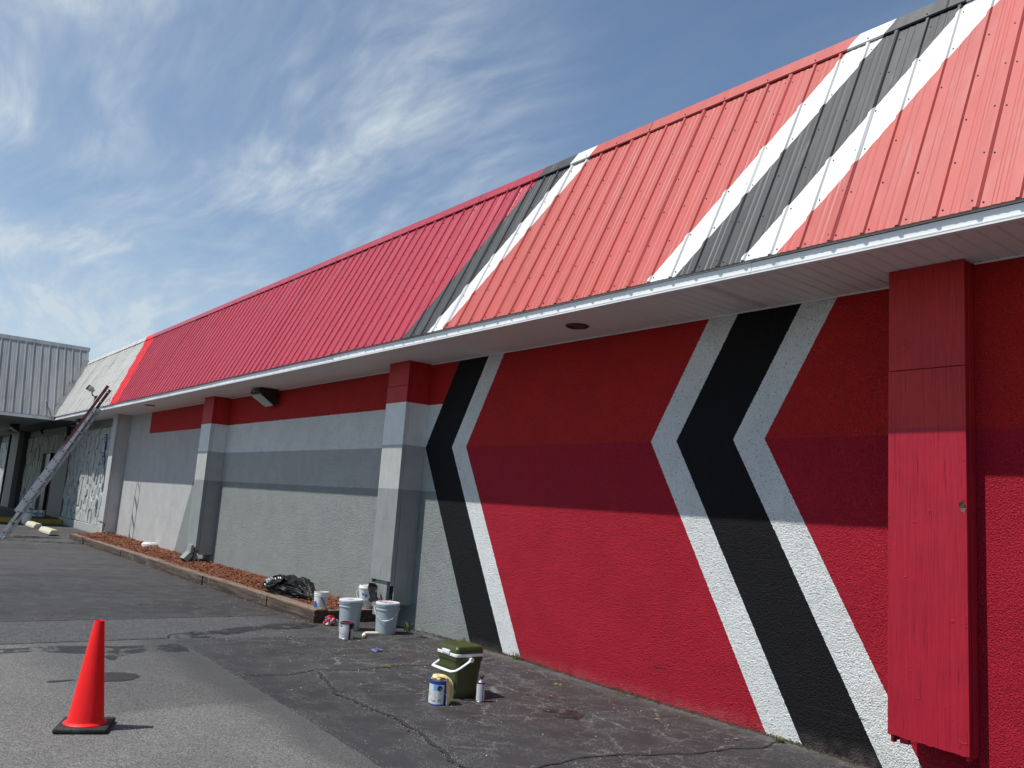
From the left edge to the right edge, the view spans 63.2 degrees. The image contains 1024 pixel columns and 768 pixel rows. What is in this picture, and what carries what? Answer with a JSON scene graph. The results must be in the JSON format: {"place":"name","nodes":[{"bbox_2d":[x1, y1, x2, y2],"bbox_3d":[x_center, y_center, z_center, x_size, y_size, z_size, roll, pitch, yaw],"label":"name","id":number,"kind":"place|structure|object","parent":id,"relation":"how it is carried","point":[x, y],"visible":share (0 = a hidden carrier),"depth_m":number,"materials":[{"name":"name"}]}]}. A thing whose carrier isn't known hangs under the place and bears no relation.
{"place":"outdoors","nodes":[
{"label":"outdoors","id":0,"kind":"place"},
{"bbox_2d":[0,522,868,767],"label":"ground","id":1,"kind":"structure","parent":0,"point":[40,574],"depth_m":7.84,"materials":[{"name":"grey asphalt"}]},
{"bbox_2d":[21,512,32,522],"bbox_3d":[-16.185,4.458,27.737,0.320,0.370,0.320,11,-11,-37],"label":"tub","id":2,"kind":"object","parent":1,"relation":"on","point":[27,516],"visible":0.6,"depth_m":27.63,"materials":[{"name":"white plastic"}]},
{"bbox_2d":[0,505,60,519],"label":"walkway","id":3,"kind":"structure","parent":1,"relation":"on","point":[7,512],"depth_m":30.40,"materials":[{"name":"concrete"}]},
{"bbox_2d":[32,510,38,515],"bbox_3d":[-17.231,4.661,30.064,0.216,0.230,0.216,11,-11,-37],"label":"paint jug","id":4,"kind":"object","parent":3,"relation":"on","point":[35,512],"visible":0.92,"depth_m":29.98,"materials":[{"name":"blue plastic"}]},
{"bbox_2d":[38,510,44,516],"bbox_3d":[-17.075,4.691,30.186,0.216,0.230,0.216,11,-11,-37],"label":"paint jug","id":5,"kind":"object","parent":3,"relation":"on","point":[41,513],"visible":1,"depth_m":30.10,"materials":[{"name":"blue plastic"}]},
{"bbox_2d":[0,517,62,523],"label":"kerb","id":6,"kind":"structure","parent":1,"relation":"on","point":[41,521],"depth_m":28.24,"materials":[{"name":"yellow paint"}]},
{"bbox_2d":[23,520,41,528],"bbox_3d":[-15.046,4.405,26.123,0.258,0.149,1.900,11,-11,-37],"label":"wheel stop","id":7,"kind":"object","parent":1,"relation":"on","point":[31,524],"visible":0.96,"depth_m":25.73,"materials":[{"name":"beige concrete"}]},
{"bbox_2d":[0,334,89,430],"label":"entrance canopy","id":8,"kind":"object","parent":1,"relation":"on","point":[39,379],"visible":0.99,"depth_m":28.16,"materials":[{"name":"grey metal"}]},
{"bbox_2d":[9,424,19,431],"bbox_3d":[-19.067,1.676,31.835,0.337,0.284,0.378,11,-11,-37],"label":"wall light","id":9,"kind":"object","parent":8,"relation":"attached to","point":[15,427],"visible":1,"depth_m":31.73,"materials":[{"name":"brown metal"}]},
{"bbox_2d":[39,526,58,534],"bbox_3d":[-13.385,4.236,24.033,0.258,0.149,1.650,11,-11,-37],"label":"wheel stop","id":10,"kind":"object","parent":1,"relation":"on","point":[47,530],"visible":0.98,"depth_m":23.58,"materials":[{"name":"beige concrete"}]},
{"bbox_2d":[0,385,110,539],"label":"extension ladder","id":11,"kind":"object","parent":1,"relation":"on","point":[86,421],"visible":1,"depth_m":21.82,"materials":[{"name":"metal"}]},
{"bbox_2d":[69,534,97,546],"bbox_3d":[-11.373,4.162,22.117,0.216,0.188,2.734,11,-11,-37],"label":"landscape timber","id":12,"kind":"object","parent":1,"relation":"on","point":[84,540],"visible":0.81,"depth_m":21.96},
{"bbox_2d":[92,541,128,556],"bbox_3d":[-9.639,3.952,19.941,0.216,0.191,2.814,11,-11,-37],"label":"landscape timber","id":13,"kind":"object","parent":1,"relation":"on","point":[108,548],"visible":0.84,"depth_m":19.77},
{"bbox_2d":[120,550,167,568],"bbox_3d":[-7.866,3.739,17.722,0.210,0.193,2.853,11,-11,-37],"label":"landscape timber","id":14,"kind":"object","parent":1,"relation":"on","point":[142,559],"visible":0.86,"depth_m":17.55,"materials":[{"name":"brown wood"}]},
{"bbox_2d":[156,561,211,584],"bbox_3d":[-6.139,3.533,15.545,0.226,0.188,2.684,11,-11,-37],"label":"landscape timber","id":15,"kind":"object","parent":1,"relation":"on","point":[191,575],"visible":0.88,"depth_m":15.34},
{"bbox_2d":[0,639,381,767],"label":"asphalt lane","id":16,"kind":"structure","parent":1,"relation":"on","point":[181,709],"depth_m":5.95,"materials":[{"name":"grey asphalt"}]},
{"bbox_2d":[52,620,115,733],"bbox_3d":[-2.857,1.971,5.659,0.330,0.705,0.330,6,-9,-15],"label":"traffic cone","id":17,"kind":"object","parent":16,"relation":"on","point":[86,714],"visible":1,"depth_m":5.58,"materials":[{"name":"plastic"}]},
{"bbox_2d":[71,532,372,621],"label":"mulch","id":18,"kind":"object","parent":1,"relation":"on","point":[245,578],"visible":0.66,"depth_m":16.41,"materials":[{"name":"brown wood"}]},
{"bbox_2d":[141,542,157,547],"bbox_3d":[-8.775,3.901,20.142,0.370,0.148,0.370,11,-11,-37],"label":"utility cap","id":19,"kind":"object","parent":18,"relation":"on","point":[149,544],"visible":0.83,"depth_m":20.02,"materials":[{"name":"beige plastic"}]},
{"bbox_2d":[262,574,316,601],"bbox_3d":[-3.341,3.094,12.714,0.536,0.340,1.476,12,-12,-41],"label":"rubbish bag","id":20,"kind":"object","parent":18,"relation":"on","point":[291,586],"visible":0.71,"depth_m":12.49,"materials":[{"name":"black plastic"}]},
{"bbox_2d":[356,584,371,608],"bbox_3d":[-2.060,2.982,11.669,0.220,0.318,0.220,0,-9,23],"label":"plastic pail","id":21,"kind":"object","parent":18,"relation":"on","point":[364,595],"visible":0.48,"depth_m":11.59,"materials":[{"name":"white plastic"}]},
{"bbox_2d":[368,583,378,601],"bbox_3d":[-1.867,2.785,11.101,0.108,0.251,0.226,11,-11,-37],"label":"plastic scrap","id":22,"kind":"object","parent":18,"relation":"on","point":[372,588],"visible":0.99,"depth_m":11.08,"materials":[{"name":"black plastic"}]},
{"bbox_2d":[203,576,273,606],"bbox_3d":[-4.417,3.329,13.399,0.205,0.190,2.804,11,-11,-37],"label":"landscape timber","id":23,"kind":"object","parent":1,"relation":"on","point":[250,594],"visible":0.93,"depth_m":13.21,"materials":[{"name":"brown wood"}]},
{"bbox_2d":[267,595,327,622],"bbox_3d":[-3.038,3.157,11.674,0.202,0.202,1.593,11,-11,-37],"label":"landscape timber","id":24,"kind":"object","parent":1,"relation":"on","point":[296,609],"visible":0.88,"depth_m":11.46,"materials":[{"name":"brown wood"}]},
{"bbox_2d":[313,591,328,608],"bbox_3d":[-2.589,2.924,11.272,0.200,0.215,0.210,6,-9,-11],"label":"plastic pail","id":25,"kind":"object","parent":24,"relation":"on","point":[320,599],"visible":1,"depth_m":11.20,"materials":[{"name":"white plastic"}]},
{"bbox_2d":[323,615,337,625],"bbox_3d":[-2.379,3.100,10.914,0.196,0.131,0.163,11,-11,-37],"label":"paint rag","id":26,"kind":"object","parent":1,"relation":"on","point":[329,620],"visible":1,"depth_m":10.87,"materials":[{"name":"red fabric"}]},
{"bbox_2d":[188,646,496,767],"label":"loose grit","id":27,"kind":"object","parent":1,"relation":"on","point":[358,705],"visible":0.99,"depth_m":6.47,"materials":[{"name":"grey gravel"}]},
{"bbox_2d":[339,621,354,639],"bbox_3d":[-1.988,2.956,9.987,0.179,0.192,0.179,6,-9,-10],"label":"paint can","id":28,"kind":"object","parent":1,"relation":"on","point":[346,631],"visible":1,"depth_m":9.92,"materials":[{"name":"metal"}]},
{"bbox_2d":[338,598,363,630],"bbox_3d":[-2.080,2.956,10.681,0.324,0.383,0.312,6,-9,-9],"label":"bucket","id":29,"kind":"object","parent":1,"relation":"on","point":[350,609],"visible":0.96,"depth_m":10.58,"materials":[{"name":"white plastic"}]},
{"bbox_2d":[327,608,375,622],"bbox_3d":[-2.210,3.186,11.432,0.809,0.190,0.197,11,-11,-37],"label":"landscape timber","id":30,"kind":"object","parent":1,"relation":"on","point":[367,615],"visible":0.35,"depth_m":11.45,"materials":[{"name":"brown wood"}]},
{"bbox_2d":[364,631,378,634],"bbox_3d":[-1.746,3.094,10.318,0.183,0.044,0.045,7,-9,-21],"label":"paint roller cover","id":31,"kind":"object","parent":1,"relation":"on","point":[371,633],"visible":0.92,"depth_m":10.31,"materials":[{"name":"beige fabric"}]},
{"bbox_2d":[371,648,381,651],"bbox_3d":[-1.501,2.953,9.242,0.133,0.043,0.084,11,-11,-37],"label":"paint rag","id":32,"kind":"object","parent":1,"relation":"on","point":[376,650],"visible":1,"depth_m":9.22,"materials":[{"name":"blue fabric"}]},
{"bbox_2d":[374,601,399,634],"bbox_3d":[-1.594,2.966,10.562,0.324,0.383,0.317,4,-9,1],"label":"bucket","id":33,"kind":"object","parent":1,"relation":"on","point":[386,612],"visible":0.99,"depth_m":10.45,"materials":[{"name":"white plastic"}]},
{"bbox_2d":[38,535,737,738],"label":"dry leaves","id":34,"kind":"object","parent":1,"relation":"on","point":[307,644],"visible":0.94,"depth_m":9.82,"materials":[{"name":"brown plant"}]},
{"bbox_2d":[403,619,413,630],"bbox_3d":[-1.336,3.127,10.829,0.242,0.178,0.230,-1,-10,31],"label":"weed","id":35,"kind":"object","parent":1,"relation":"on","point":[407,628],"visible":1,"depth_m":10.83,"materials":[{"name":"green plant"}]},
{"bbox_2d":[415,629,424,637],"bbox_3d":[-1.138,3.094,10.332,0.101,0.101,0.110,1,-9,22],"label":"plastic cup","id":36,"kind":"object","parent":1,"relation":"on","point":[419,633],"visible":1,"depth_m":10.32,"materials":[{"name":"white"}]},
{"bbox_2d":[428,679,446,705],"bbox_3d":[-0.619,2.605,7.048,0.172,0.192,0.176,5,-9,-3],"label":"paint can","id":37,"kind":"object","parent":1,"relation":"on","point":[437,693],"visible":0.86,"depth_m":6.98,"materials":[{"name":"metal"}]},
{"bbox_2d":[431,673,453,705],"bbox_3d":[-0.592,2.587,7.042,0.198,0.253,0.118,3,-9,8],"label":"cloth","id":38,"kind":"object","parent":37,"relation":"on","point":[438,677],"visible":0.98,"depth_m":7.01,"materials":[{"name":"beige fabric"}]},
{"bbox_2d":[431,640,483,698],"bbox_3d":[-0.491,2.545,7.428,0.356,0.443,0.398,10,-11,-35],"label":"cool box","id":39,"kind":"object","parent":1,"relation":"on","point":[459,661],"visible":0.96,"depth_m":7.33,"materials":[{"name":"green plastic"}]},
{"bbox_2d":[476,676,484,701],"bbox_3d":[-0.271,2.646,7.227,0.073,0.216,0.073,4,-9,-1],"label":"solvent can","id":40,"kind":"object","parent":1,"relation":"on","point":[480,692],"visible":1,"depth_m":7.20,"materials":[{"name":"metal"}]},
{"bbox_2d":[0,0,1023,767],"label":"commercial building","id":41,"kind":"structure","parent":1,"relation":"on","point":[746,448],"depth_m":7.63,"materials":[{"name":"paint"}]},
{"bbox_2d":[34,451,55,514],"bbox_3d":[-18.182,3.890,32.625,0.280,2.480,2.660,11,-11,-37],"label":"doorway","id":42,"kind":"structure","parent":41,"relation":"in","point":[41,502],"depth_m":32.96,"materials":[{"name":"grey paint"}]},
{"bbox_2d":[64,426,71,440],"bbox_3d":[-15.731,1.795,29.547,0.179,0.609,0.939,11,-11,-37],"label":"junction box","id":43,"kind":"object","parent":41,"relation":"attached to","point":[68,431],"visible":0.73,"depth_m":29.75,"materials":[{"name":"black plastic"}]},
{"bbox_2d":[86,385,96,398],"bbox_3d":[-12.089,0.228,23.940,0.279,0.398,0.232,3,-9,8],"label":"floodlight","id":44,"kind":"object","parent":41,"relation":"attached to","point":[90,388],"visible":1,"depth_m":23.90,"materials":[{"name":"grey metal"}]},
{"bbox_2d":[100,434,107,464],"bbox_3d":[-12.570,2.027,25.631,0.052,0.960,0.320,11,-11,-37],"label":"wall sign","id":45,"kind":"object","parent":41,"relation":"attached to","point":[104,448],"visible":1,"depth_m":25.57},
{"bbox_2d":[251,387,277,406],"bbox_3d":[-4.668,0.249,15.621,0.374,0.319,0.420,11,-11,-37],"label":"wall light","id":46,"kind":"object","parent":41,"relation":"attached to","point":[265,397],"visible":1,"depth_m":15.51,"materials":[{"name":"brown metal"}]},
{"bbox_2d":[565,323,588,329],"bbox_3d":[0.674,-0.595,8.606,0.244,0.015,0.244,11,-11,-37],"label":"recessed light","id":47,"kind":"object","parent":41,"relation":"attached to","point":[578,326],"visible":1,"depth_m":8.60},
{"bbox_2d":[513,651,520,659],"bbox_3d":[0.052,2.994,9.201,0.115,0.109,0.128,11,-11,-37],"label":"weed","id":48,"kind":"object","parent":1,"relation":"on","point":[518,656],"visible":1,"depth_m":9.19,"materials":[{"name":"green plant"}]},
{"bbox_2d":[413,629,872,767],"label":"soil debris","id":49,"kind":"object","parent":1,"relation":"on","point":[658,702],"visible":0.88,"depth_m":7.43,"materials":[{"name":"soil"}]},
{"bbox_2d":[773,735,786,742],"bbox_3d":[2.104,2.807,6.588,0.143,0.040,0.148,2,-9,13],"label":"weed","id":50,"kind":"object","parent":1,"relation":"on","point":[778,739],"visible":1,"depth_m":6.57,"materials":[{"name":"green plant"}]},
{"bbox_2d":[0,0,938,360],"label":"sky","id":51,"kind":"structure","parent":0,"point":[164,164],"materials":[{"name":"blue"}]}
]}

